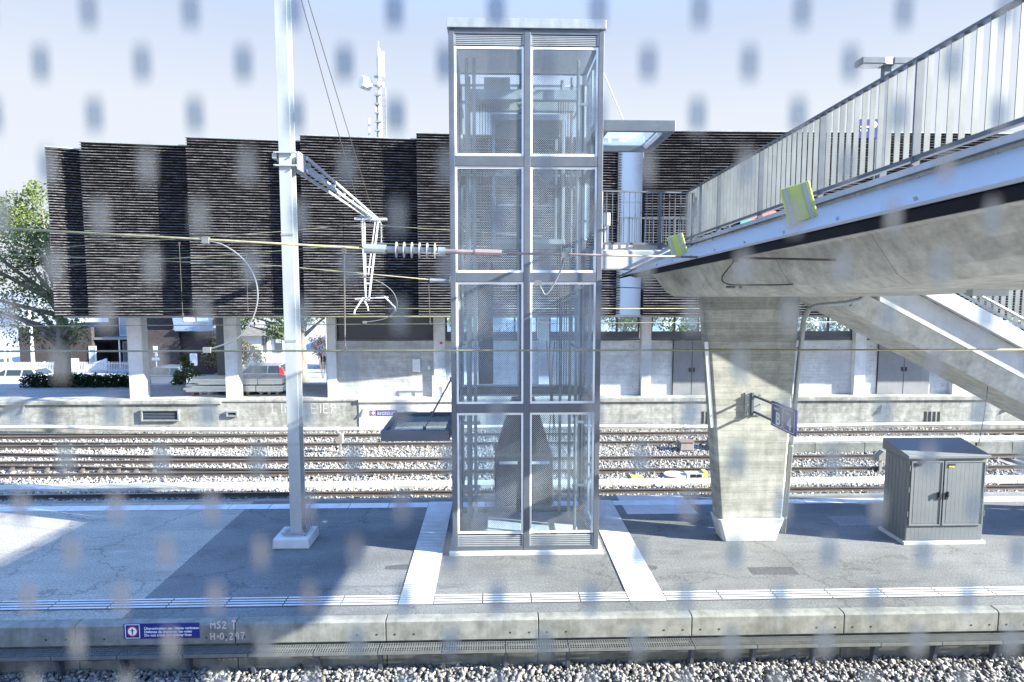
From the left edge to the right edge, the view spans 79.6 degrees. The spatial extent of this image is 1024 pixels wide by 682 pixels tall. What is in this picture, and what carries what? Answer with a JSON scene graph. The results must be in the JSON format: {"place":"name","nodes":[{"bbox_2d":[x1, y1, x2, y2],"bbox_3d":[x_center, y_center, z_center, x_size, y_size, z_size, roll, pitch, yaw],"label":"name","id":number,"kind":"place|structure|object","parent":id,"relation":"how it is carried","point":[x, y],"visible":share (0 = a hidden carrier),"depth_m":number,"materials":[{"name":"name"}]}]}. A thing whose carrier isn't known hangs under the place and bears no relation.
{"place":"outdoors","nodes":[
{"label":"outdoors","id":0,"kind":"place"},
{"bbox_2d":[0,501,253,619],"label":"old platform asphalt","id":1,"kind":"structure","parent":0,"point":[75,555],"depth_m":12.97,"materials":[{"name":"asphalt"}]},
{"bbox_2d":[0,595,399,610],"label":"tactile bed","id":2,"kind":"object","parent":1,"relation":"on","point":[341,602],"visible":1,"depth_m":10.77,"materials":[{"name":"concrete"}]},
{"bbox_2d":[0,586,1023,609],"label":"tactile strip","id":3,"kind":"object","parent":2,"relation":"on","point":[598,598],"visible":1,"depth_m":10.96,"materials":[{"name":"concrete"}]},
{"bbox_2d":[0,352,327,396],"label":"yard","id":4,"kind":"structure","parent":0,"point":[317,384],"depth_m":29.41,"materials":[{"name":"concrete"}]},
{"bbox_2d":[0,366,52,383],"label":"parked car","id":5,"kind":"object","parent":4,"relation":"on","point":[11,375],"visible":0.3,"depth_m":44.57,"materials":[{"name":"white paint"}]},
{"bbox_2d":[28,310,34,365],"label":"flag pole","id":6,"kind":"object","parent":4,"relation":"on","point":[32,353],"visible":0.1,"depth_m":46.11,"materials":[{"name":"white metal"}]},
{"bbox_2d":[0,179,92,374],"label":"tree","id":7,"kind":"object","parent":4,"relation":"on","point":[61,335],"visible":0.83,"depth_m":30.79,"materials":[{"name":"green plant"}]},
{"bbox_2d":[18,371,150,387],"bbox_3d":[-20.952,1.980,30.309,6.304,0.972,1.168,0,5,-2],"label":"hedge","id":8,"kind":"object","parent":4,"relation":"on","point":[67,380],"visible":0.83,"depth_m":30.07,"materials":[{"name":"green plant"}]},
{"bbox_2d":[18,318,215,369],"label":"wooden house","id":9,"kind":"structure","parent":4,"relation":"on","point":[108,337],"depth_m":53.23,"materials":[{"name":"white wood"}]},
{"bbox_2d":[88,346,96,362],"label":"window","id":10,"kind":"structure","parent":9,"relation":"in","point":[92,355],"depth_m":53.21,"materials":[{"name":"white glass"}]},
{"bbox_2d":[119,318,126,335],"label":"window","id":11,"kind":"structure","parent":9,"relation":"in","point":[122,321],"depth_m":55.51,"materials":[{"name":"blue glass"}]},
{"bbox_2d":[122,341,127,364],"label":"window","id":12,"kind":"structure","parent":9,"relation":"in","point":[125,354],"depth_m":55.71,"materials":[{"name":"black glass"}]},
{"bbox_2d":[0,361,267,372],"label":"picket fence","id":13,"kind":"object","parent":4,"relation":"on","point":[77,370],"visible":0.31,"depth_m":50.86,"materials":[{"name":"paint"}]},
{"bbox_2d":[149,364,197,382],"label":"parked car","id":14,"kind":"object","parent":4,"relation":"on","point":[162,374],"visible":0.2,"depth_m":44.35,"materials":[{"name":"paint"}]},
{"bbox_2d":[171,354,200,384],"bbox_3d":[-16.610,1.559,31.273,1.621,1.840,0.769,0,5,-2],"label":"shrub","id":15,"kind":"object","parent":4,"relation":"on","point":[180,377],"visible":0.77,"depth_m":31.18,"materials":[{"name":"green plant"}]},
{"bbox_2d":[200,336,268,368],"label":"dry shrub","id":16,"kind":"object","parent":4,"relation":"on","point":[256,357],"visible":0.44,"depth_m":49.92,"materials":[{"name":"brown plant"}]},
{"bbox_2d":[243,362,285,374],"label":"parked car","id":17,"kind":"object","parent":4,"relation":"on","point":[269,368],"visible":0.24,"depth_m":45.05,"materials":[{"name":"grey paint"}]},
{"bbox_2d":[241,318,324,381],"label":"tree","id":18,"kind":"object","parent":4,"relation":"on","point":[279,329],"visible":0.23,"depth_m":47.44,"materials":[{"name":"green plant"}]},
{"bbox_2d":[306,335,325,377],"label":"shrub","id":19,"kind":"object","parent":4,"relation":"on","point":[320,339],"visible":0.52,"depth_m":48.78,"materials":[{"name":"brown plant"}]},
{"bbox_2d":[447,318,516,338],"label":"tree","id":20,"kind":"object","parent":4,"relation":"on","point":[449,320],"visible":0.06,"depth_m":51.86,"materials":[{"name":"green plant"}]},
{"bbox_2d":[44,130,1023,398],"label":"slatted building","id":21,"kind":"structure","parent":4,"relation":"on","point":[222,188],"depth_m":25.20,"materials":[{"name":"brown wood"}]},
{"bbox_2d":[358,41,386,136],"bbox_3d":[-7.253,-12.043,31.926,1.442,6.820,0.810,0,5,-2],"label":"antenna mast","id":22,"kind":"object","parent":21,"relation":"on","point":[365,83],"visible":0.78,"depth_m":31.71,"materials":[{"name":"white metal"}]},
{"bbox_2d":[449,351,465,395],"bbox_3d":[-2.419,1.452,27.421,0.750,2.015,0.071,0,5,-2],"label":"white door","id":23,"kind":"structure","parent":21,"relation":"in","point":[449,351],"depth_m":27.38,"materials":[{"name":"metal"}]},
{"bbox_2d":[445,317,537,340],"bbox_3d":[-0.908,-0.563,27.425,4.140,1.100,0.140,0,5,-2],"label":"window","id":24,"kind":"structure","parent":21,"relation":"in","point":[511,336],"depth_m":27.43,"materials":[{"name":"paint"}]},
{"bbox_2d":[549,317,639,340],"bbox_3d":[3.690,-0.575,27.559,4.100,1.100,0.140,0,5,-2],"label":"window","id":25,"kind":"structure","parent":21,"relation":"in","point":[605,335],"depth_m":27.57,"materials":[{"name":"paint"}]},
{"bbox_2d":[651,317,701,339],"bbox_3d":[8.388,-0.586,27.695,4.340,1.100,0.140,0,5,-2],"label":"window","id":26,"kind":"structure","parent":21,"relation":"in","point":[655,335],"depth_m":27.66,"materials":[{"name":"paint"}]},
{"bbox_2d":[672,341,705,394],"bbox_3d":[8.092,1.208,27.693,1.720,2.455,0.110,0,5,-2],"label":"door","id":27,"kind":"structure","parent":21,"relation":"in","point":[687,366],"depth_m":27.69,"materials":[{"name":"grey metal"}]},
{"bbox_2d":[797,317,852,339],"bbox_3d":[13.246,-0.598,27.837,4.420,1.100,0.140,0,5,-2],"label":"window","id":28,"kind":"structure","parent":21,"relation":"in","point":[809,335],"depth_m":27.86,"materials":[{"name":"paint"}]},
{"bbox_2d":[875,344,929,393],"bbox_3d":[17.833,1.184,27.976,2.430,2.455,0.110,0,5,-2],"label":"door","id":29,"kind":"structure","parent":21,"relation":"in","point":[895,374],"depth_m":28.01,"materials":[{"name":"grey metal"}]},
{"bbox_2d":[601,317,657,340],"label":"tree","id":30,"kind":"object","parent":4,"relation":"on","point":[627,322],"visible":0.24,"depth_m":51.77,"materials":[{"name":"green plant"}]},
{"bbox_2d":[653,317,700,330],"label":"tree","id":31,"kind":"object","parent":4,"relation":"on","point":[685,327],"visible":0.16,"depth_m":52.50,"materials":[{"name":"green plant"}]},
{"bbox_2d":[797,317,848,330],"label":"tree","id":32,"kind":"object","parent":4,"relation":"on","point":[810,328],"visible":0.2,"depth_m":52.36,"materials":[{"name":"green plant"}]},
{"bbox_3d":[-12.333,2.314,28.348,1.000,0.140,1.200,0,5,-2],"label":"pallet","id":33,"kind":"object","parent":4,"relation":"on","visible":0},
{"bbox_2d":[183,383,285,391],"bbox_3d":[-12.646,2.109,28.318,4.607,0.280,1.207,0,5,-2],"label":"board bundle","id":34,"kind":"object","parent":33,"relation":"on","point":[195,387],"visible":0.57,"depth_m":27.76,"materials":[{"name":"white wood"}]},
{"bbox_3d":[-12.256,1.947,28.319,2.956,0.050,1.160,0,5,-2],"label":"spacer batten","id":35,"kind":"object","parent":34,"relation":"on","visible":0},
{"bbox_2d":[189,375,285,384],"bbox_3d":[-12.496,1.786,28.295,4.258,0.280,1.207,0,5,-2],"label":"board bundle","id":36,"kind":"object","parent":35,"relation":"on","point":[247,379],"visible":0.66,"depth_m":27.76,"materials":[{"name":"white wood"}]},
{"bbox_2d":[304,318,324,349],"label":"pale hall","id":37,"kind":"structure","parent":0,"point":[318,330],"depth_m":74.48,"materials":[{"name":"paint"}]},
{"bbox_2d":[224,316,445,316],"bbox_3d":[-9.527,-0.960,24.237,14.984,0.044,0.023,0,5,-2],"label":"contact wire","id":38,"kind":"object","parent":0,"point":[338,316],"visible":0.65,"depth_m":24.31,"materials":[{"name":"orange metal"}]},
{"bbox_2d":[0,290,1001,349],"bbox_3d":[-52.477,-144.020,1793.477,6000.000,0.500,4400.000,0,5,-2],"label":"ground","id":39,"kind":"structure","parent":0,"point":[16,344],"depth_m":145.00,"materials":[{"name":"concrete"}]},
{"bbox_2d":[147,318,217,373],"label":"annex house","id":40,"kind":"structure","parent":39,"relation":"on","point":[187,338],"depth_m":49.66,"materials":[{"name":"metal"}]},
{"bbox_2d":[213,318,284,362],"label":"white house","id":41,"kind":"structure","parent":39,"relation":"on","point":[252,335],"depth_m":58.04,"materials":[{"name":"paint"}]},
{"bbox_2d":[0,393,1023,432],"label":"loading platform","id":42,"kind":"structure","parent":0,"point":[253,411],"depth_m":26.89,"materials":[{"name":"concrete"}]},
{"bbox_2d":[140,409,179,420],"bbox_3d":[-15.156,3.201,26.493,1.610,0.505,0.120,0,5,-2],"label":"wall vent","id":43,"kind":"object","parent":42,"relation":"attached to","point":[160,414],"depth_m":26.48,"materials":[{"name":"metal"}]},
{"bbox_2d":[370,410,396,415],"bbox_3d":[-5.598,3.134,26.765,1.149,0.233,0.014,0,5,-2],"label":"warning sign","id":44,"kind":"object","parent":42,"relation":"attached to","point":[382,412],"visible":1,"depth_m":26.76,"materials":[{"name":"metal"}]},
{"bbox_2d":[0,491,1023,503],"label":"platform edge","id":45,"kind":"object","parent":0,"point":[325,499],"depth_m":16.11,"materials":[{"name":"concrete"}]},
{"bbox_2d":[0,431,1023,665],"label":"track bed","id":46,"kind":"object","parent":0,"point":[492,478],"depth_m":22.33,"materials":[{"name":"gravel"}]},
{"bbox_2d":[0,427,1023,500],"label":"track ballast","id":47,"kind":"structure","parent":46,"relation":"on","point":[605,448],"depth_m":21.90,"materials":[{"name":"gravel"}]},
{"bbox_2d":[0,433,415,444],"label":"diverging track","id":48,"kind":"structure","parent":47,"relation":"on","point":[49,443],"depth_m":24.15,"materials":[{"name":"metal"}]},
{"bbox_2d":[0,453,493,472],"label":"diverging track","id":49,"kind":"structure","parent":47,"relation":"on","point":[63,469],"depth_m":20.95,"materials":[{"name":"metal"}]},
{"bbox_2d":[334,433,348,453],"bbox_3d":[-6.442,3.888,23.152,0.546,0.790,0.280,0,5,-2],"label":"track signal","id":50,"kind":"object","parent":47,"relation":"on","point":[340,440],"visible":0.99,"depth_m":23.02,"materials":[{"name":"metal"}]},
{"bbox_2d":[0,475,1023,492],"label":"cable trough","id":51,"kind":"object","parent":47,"relation":"on","point":[438,484],"visible":0.64,"depth_m":19.27,"materials":[{"name":"concrete"}]},
{"bbox_2d":[0,422,1023,430],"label":"drain pipe","id":52,"kind":"object","parent":47,"relation":"on","point":[478,427],"visible":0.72,"depth_m":26.55,"materials":[{"name":"metal"}]},
{"bbox_2d":[664,471,685,477],"bbox_3d":[5.371,4.471,20.264,0.720,0.175,0.720,0,5,-2],"label":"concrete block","id":53,"kind":"object","parent":47,"relation":"on","point":[673,474],"visible":0.69,"depth_m":20.20,"materials":[{"name":"concrete"}]},
{"bbox_2d":[672,438,694,450],"bbox_3d":[6.648,3.941,24.067,0.540,0.330,1.460,0,5,-2],"label":"point machine box","id":54,"kind":"object","parent":47,"relation":"on","point":[685,444],"visible":1,"depth_m":23.37,"materials":[{"name":"concrete"}]},
{"bbox_2d":[684,469,707,477],"bbox_3d":[6.042,4.354,20.189,0.680,0.200,0.308,0,5,-2],"label":"junction box","id":55,"kind":"object","parent":47,"relation":"on","point":[702,473],"visible":0.96,"depth_m":20.05,"materials":[{"name":"white metal"}]},
{"bbox_2d":[871,449,885,473],"bbox_3d":[12.498,4.085,20.811,0.546,0.790,0.280,0,5,-2],"label":"track signal","id":56,"kind":"object","parent":47,"relation":"on","point":[880,456],"visible":0.85,"depth_m":20.75,"materials":[{"name":"metal"}]},
{"bbox_2d":[0,453,1023,484],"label":"railway track","id":57,"kind":"structure","parent":46,"relation":"on","point":[1007,457],"depth_m":21.00,"materials":[{"name":"metal"}]},
{"bbox_2d":[0,429,1023,454],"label":"railway track","id":58,"kind":"structure","parent":46,"relation":"on","point":[659,442],"depth_m":25.14,"materials":[{"name":"metal"}]},
{"bbox_2d":[0,485,1023,500],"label":"railway track","id":59,"kind":"structure","parent":46,"relation":"on","point":[373,494],"depth_m":18.27,"materials":[{"name":"metal"}]},
{"bbox_2d":[787,435,1023,454],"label":"retaining kerb","id":60,"kind":"structure","parent":46,"relation":"on","point":[990,444],"depth_m":23.43,"materials":[{"name":"concrete"}]},
{"bbox_2d":[0,0,1023,289],"label":"sky","id":61,"kind":"structure","parent":0,"point":[72,71],"materials":[{"name":"white"}]},
{"bbox_2d":[30,661,1009,681],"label":"track bed","id":62,"kind":"object","parent":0,"point":[652,669],"depth_m":10.29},
{"bbox_2d":[0,653,1023,681],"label":"ballast","id":63,"kind":"structure","parent":62,"relation":"on","point":[859,669],"depth_m":10.17,"materials":[{"name":"gravel"}]},
{"bbox_2d":[62,605,990,656],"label":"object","id":64,"kind":"object","parent":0,"point":[537,615],"depth_m":10.53,"materials":[{"name":"concrete"}]},
{"bbox_2d":[0,605,1023,676],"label":"platform edge","id":65,"kind":"object","parent":64,"relation":"attached to","point":[303,630],"visible":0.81,"depth_m":10.36,"materials":[{"name":"concrete"}]},
{"bbox_2d":[123,623,199,638],"bbox_3d":[-5.773,4.776,10.122,1.225,0.259,0.014,0,5,-2],"label":"warning sign","id":66,"kind":"object","parent":65,"relation":"attached to","point":[158,630],"visible":1,"depth_m":10.12,"materials":[{"name":"metal"}]},
{"bbox_2d":[0,633,1023,676],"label":"cable tray","id":67,"kind":"object","parent":65,"relation":"attached to","point":[993,642],"visible":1,"depth_m":10.19,"materials":[{"name":"concrete"}]},
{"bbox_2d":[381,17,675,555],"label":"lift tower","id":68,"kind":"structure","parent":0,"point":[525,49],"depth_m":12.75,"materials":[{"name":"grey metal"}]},
{"bbox_2d":[459,420,461,513],"bbox_3d":[-1.213,3.090,13.780,0.060,2.320,1.760,0,5,-2],"label":"landing door","id":69,"kind":"structure","parent":68,"relation":"in","point":[459,420],"depth_m":14.48,"materials":[{"name":"white metal"}]},
{"bbox_2d":[583,122,594,240],"bbox_3d":[1.716,-3.414,13.315,0.060,2.320,1.760,0,5,-2],"label":"landing door","id":70,"kind":"structure","parent":68,"relation":"in","point":[588,231],"depth_m":13.63,"materials":[{"name":"white metal"}]},
{"bbox_2d":[122,494,1023,618],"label":"platform asphalt","id":71,"kind":"structure","parent":0,"point":[352,551],"depth_m":12.31,"materials":[{"name":"asphalt"}]},
{"bbox_2d":[272,0,395,548],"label":"catenary mast","id":72,"kind":"object","parent":71,"relation":"on","point":[297,533],"visible":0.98,"depth_m":12.93,"materials":[{"name":"white metal"}]},
{"bbox_2d":[0,227,363,248],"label":"messenger wire","id":73,"kind":"object","parent":72,"relation":"attached to","point":[170,237],"visible":1,"depth_m":8.08,"materials":[{"name":"yellow metal"}]},
{"bbox_2d":[201,237,258,352],"bbox_3d":[-3.752,-0.607,8.172,0.753,1.527,0.050,0,5,-2],"label":"jumper cable","id":74,"kind":"object","parent":73,"relation":"hanging from","point":[204,240],"visible":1,"depth_m":8.17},
{"bbox_2d":[342,247,346,353],"bbox_3d":[-2.240,-0.538,8.222,0.067,1.422,0.030,0,5,-2],"label":"dropper wire","id":75,"kind":"object","parent":73,"relation":"hanging from","point":[344,346],"visible":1,"depth_m":8.22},
{"bbox_2d":[0,349,1023,351],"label":"contact wire","id":76,"kind":"object","parent":75,"relation":"hanging from","point":[516,350],"visible":1,"depth_m":8.35,"materials":[{"name":"orange metal"}]},
{"bbox_2d":[363,242,501,258],"bbox_3d":[-1.050,-1.210,8.200,1.829,0.226,0.210,0,5,-2],"label":"line insulator","id":77,"kind":"object","parent":73,"relation":"attached to","point":[396,249],"visible":1,"depth_m":8.16,"materials":[{"name":"ceramic"}]},
{"bbox_2d":[0,243,484,269],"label":"feeder wire","id":78,"kind":"object","parent":72,"relation":"attached to","point":[220,255],"visible":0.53,"depth_m":22.50,"materials":[{"name":"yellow metal"}]},
{"bbox_2d":[0,225,542,251],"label":"feeder wire","id":79,"kind":"object","parent":72,"relation":"attached to","point":[252,233],"visible":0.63,"depth_m":20.80,"materials":[{"name":"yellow metal"}]},
{"bbox_2d":[93,308,698,308],"bbox_3d":[-4.944,-1.095,20.846,27.607,0.036,0.027,0,5,-2],"label":"contact wire","id":80,"kind":"object","parent":72,"relation":"hanging from","point":[378,308],"visible":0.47,"depth_m":20.83,"materials":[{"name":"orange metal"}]},
{"bbox_2d":[385,564,409,569],"bbox_3d":[-2.162,4.485,12.194,0.709,0.001,0.234,0,5,-2],"label":"asphalt patch","id":81,"kind":"object","parent":71,"relation":"on","point":[403,566],"visible":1,"depth_m":12.17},
{"bbox_2d":[398,502,451,604],"bbox_3d":[-1.762,4.379,13.319,0.602,0.010,5.176,0,5,-2],"label":"guidance strip","id":82,"kind":"object","parent":71,"relation":"on","point":[436,519],"visible":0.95,"depth_m":12.65,"materials":[{"name":"concrete"}]},
{"bbox_2d":[0,496,1023,511],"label":"tactile strip","id":83,"kind":"object","parent":71,"relation":"on","point":[370,505],"visible":0.66,"depth_m":15.64,"materials":[{"name":"concrete"}]},
{"bbox_2d":[434,592,628,604],"bbox_3d":[0.343,4.585,10.965,3.440,0.006,0.350,0,5,-2],"label":"tactile bed","id":84,"kind":"object","parent":71,"relation":"on","point":[530,595],"visible":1,"depth_m":10.94,"materials":[{"name":"concrete"}]},
{"bbox_2d":[598,524,666,601],"bbox_3d":[2.332,4.378,13.420,0.660,0.006,5.160,0,5,-2],"label":"guidance bed","id":85,"kind":"object","parent":71,"relation":"on","point":[635,577],"visible":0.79,"depth_m":11.66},
{"bbox_2d":[598,500,665,600],"bbox_3d":[2.331,4.369,13.438,0.652,0.010,5.176,0,5,-2],"label":"guidance strip","id":86,"kind":"object","parent":85,"relation":"on","point":[610,522],"visible":0.88,"depth_m":12.63,"materials":[{"name":"concrete"}]},
{"bbox_2d":[616,494,696,513],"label":"concrete cover slab","id":87,"kind":"structure","parent":71,"relation":"on","point":[660,509],"depth_m":15.50,"materials":[{"name":"concrete"}]},
{"bbox_2d":[747,567,798,574],"bbox_3d":[5.114,4.499,12.036,0.900,0.001,0.320,0,5,-2],"label":"asphalt patch","id":88,"kind":"object","parent":71,"relation":"on","point":[769,570],"visible":1,"depth_m":12.04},
{"bbox_2d":[587,0,1023,541],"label":"footbridge","id":89,"kind":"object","parent":71,"relation":"on","point":[952,223],"visible":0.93,"depth_m":8.18,"materials":[{"name":"concrete"}]},
{"bbox_2d":[667,233,687,255],"bbox_3d":[2.974,-1.639,10.991,0.403,0.573,0.125,2,5,21],"label":"marker board","id":90,"kind":"object","parent":89,"relation":"attached to","point":[677,245],"visible":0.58,"depth_m":10.96,"materials":[{"name":"metal"}]},
{"bbox_2d":[721,259,792,285],"bbox_3d":[4.053,-1.093,9.665,1.530,0.444,0.050,0,5,-2],"label":"jumper cable","id":91,"kind":"object","parent":89,"relation":"hanging from","point":[735,260],"visible":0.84,"depth_m":9.67,"materials":[{"name":"black plastic"}]},
{"bbox_2d":[681,256,836,260],"bbox_3d":[5.207,-1.090,8.393,5.849,0.142,0.030,0,5,-2],"label":"messenger wire","id":92,"kind":"object","parent":89,"relation":"attached to","point":[770,258],"visible":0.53,"depth_m":8.33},
{"bbox_2d":[507,252,680,257],"bbox_3d":[1.107,-1.157,8.267,2.354,0.075,0.030,0,5,-2],"label":"messenger wire","id":93,"kind":"object","parent":92,"relation":"attached to","point":[610,255],"visible":1,"depth_m":8.26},
{"bbox_2d":[534,252,567,295],"bbox_3d":[0.528,-0.903,8.272,0.452,0.580,0.050,0,5,-2],"label":"jumper cable","id":94,"kind":"object","parent":93,"relation":"hanging from","point":[564,255],"visible":1,"depth_m":8.26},
{"bbox_2d":[744,392,797,436],"bbox_3d":[5.191,1.427,12.203,0.360,0.500,1.926,0,5,-2],"label":"platform sign","id":95,"kind":"object","parent":89,"relation":"attached to","point":[784,418],"visible":1,"depth_m":12.04,"materials":[{"name":"metal"}]},
{"bbox_2d":[780,181,817,225],"bbox_3d":[3.120,-1.426,6.656,0.423,0.596,0.127,2,5,21],"label":"marker board","id":96,"kind":"object","parent":89,"relation":"attached to","point":[798,201],"visible":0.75,"depth_m":6.63,"materials":[{"name":"metal"}]},
{"bbox_2d":[859,119,877,179],"bbox_3d":[7.071,-3.259,12.301,0.410,2.321,0.073,0,5,-2],"label":"hanging board","id":97,"kind":"object","parent":89,"relation":"on","point":[875,132],"visible":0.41,"depth_m":12.20,"materials":[{"name":"grey paint"}]},
{"bbox_2d":[854,57,915,178],"bbox_3d":[7.197,-3.748,11.942,1.100,3.338,0.280,0,5,-2],"label":"street lamp","id":98,"kind":"object","parent":89,"relation":"on","point":[886,65],"visible":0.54,"depth_m":11.76,"materials":[{"name":"metal"}]},
{"bbox_2d":[966,289,1008,295],"bbox_3d":[6.472,-0.795,8.355,0.540,0.368,0.140,0,5,-2],"label":"light fixture","id":99,"kind":"object","parent":89,"relation":"attached to","point":[988,292],"visible":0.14,"depth_m":8.31,"materials":[{"name":"paint"}]},
{"bbox_2d":[662,586,1023,600],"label":"tactile bed","id":100,"kind":"object","parent":71,"relation":"on","point":[843,595],"visible":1,"depth_m":11.08,"materials":[{"name":"concrete"}]},
{"bbox_2d":[827,516,876,524],"bbox_3d":[8.088,4.277,14.655,0.900,0.001,0.600,0,5,-2],"label":"asphalt patch","id":101,"kind":"object","parent":71,"relation":"on","point":[850,520],"visible":1,"depth_m":14.64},
{"bbox_2d":[800,290,1023,420],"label":"staircase","id":102,"kind":"structure","parent":71,"relation":"on","point":[946,321],"depth_m":12.43,"materials":[{"name":"white concrete"}]},
{"bbox_2d":[878,437,990,544],"bbox_3d":[9.327,3.296,13.596,1.800,2.139,0.915,0,5,-2],"label":"equipment cabinet","id":103,"kind":"object","parent":71,"relation":"on","point":[934,489],"visible":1,"depth_m":13.24,"materials":[{"name":"grey metal"}]},
{"bbox_2d":[447,317,848,340],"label":"garden building","id":104,"kind":"structure","parent":0,"point":[604,327],"depth_m":66.41,"materials":[{"name":"metal"}]},
{"bbox_2d":[447,319,834,331],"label":"window","id":105,"kind":"structure","parent":104,"relation":"in","point":[655,328],"depth_m":66.45,"materials":[{"name":"clear glass"}]},
{"bbox_3d":[5.605,-1.017,11.122,0.540,0.367,0.140,0,5,-2],"label":"wire anchor","id":106,"kind":"object","parent":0,"visible":0},
{"bbox_2d":[563,285,662,288],"bbox_3d":[2.908,-1.324,14.631,1.482,0.220,8.387,-5,7,-45],"label":"messenger wire","id":107,"kind":"object","parent":106,"relation":"attached to","point":[625,287],"depth_m":15.17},
{"bbox_2d":[430,278,465,285],"bbox_3d":[-1.385,-1.658,17.088,1.801,0.278,0.260,0,5,-2],"label":"line insulator","id":108,"kind":"object","parent":107,"relation":"attached to","point":[439,280],"visible":0.21,"depth_m":17.02,"materials":[{"name":"ceramic"}]},
{"bbox_2d":[0,254,429,279],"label":"messenger wire","id":109,"kind":"object","parent":108,"relation":"attached to","point":[210,263],"visible":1,"depth_m":16.83,"materials":[{"name":"yellow metal"}]},
{"bbox_2d":[428,280,430,324],"bbox_3d":[-2.303,-1.079,17.110,0.080,1.248,0.030,0,5,-2],"label":"dropper wire","id":110,"kind":"object","parent":109,"relation":"hanging from","point":[429,303],"visible":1,"depth_m":17.11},
{"bbox_2d":[0,321,1008,326],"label":"contact wire","id":111,"kind":"object","parent":110,"relation":"hanging from","point":[335,324],"depth_m":17.06,"materials":[{"name":"grey metal"}]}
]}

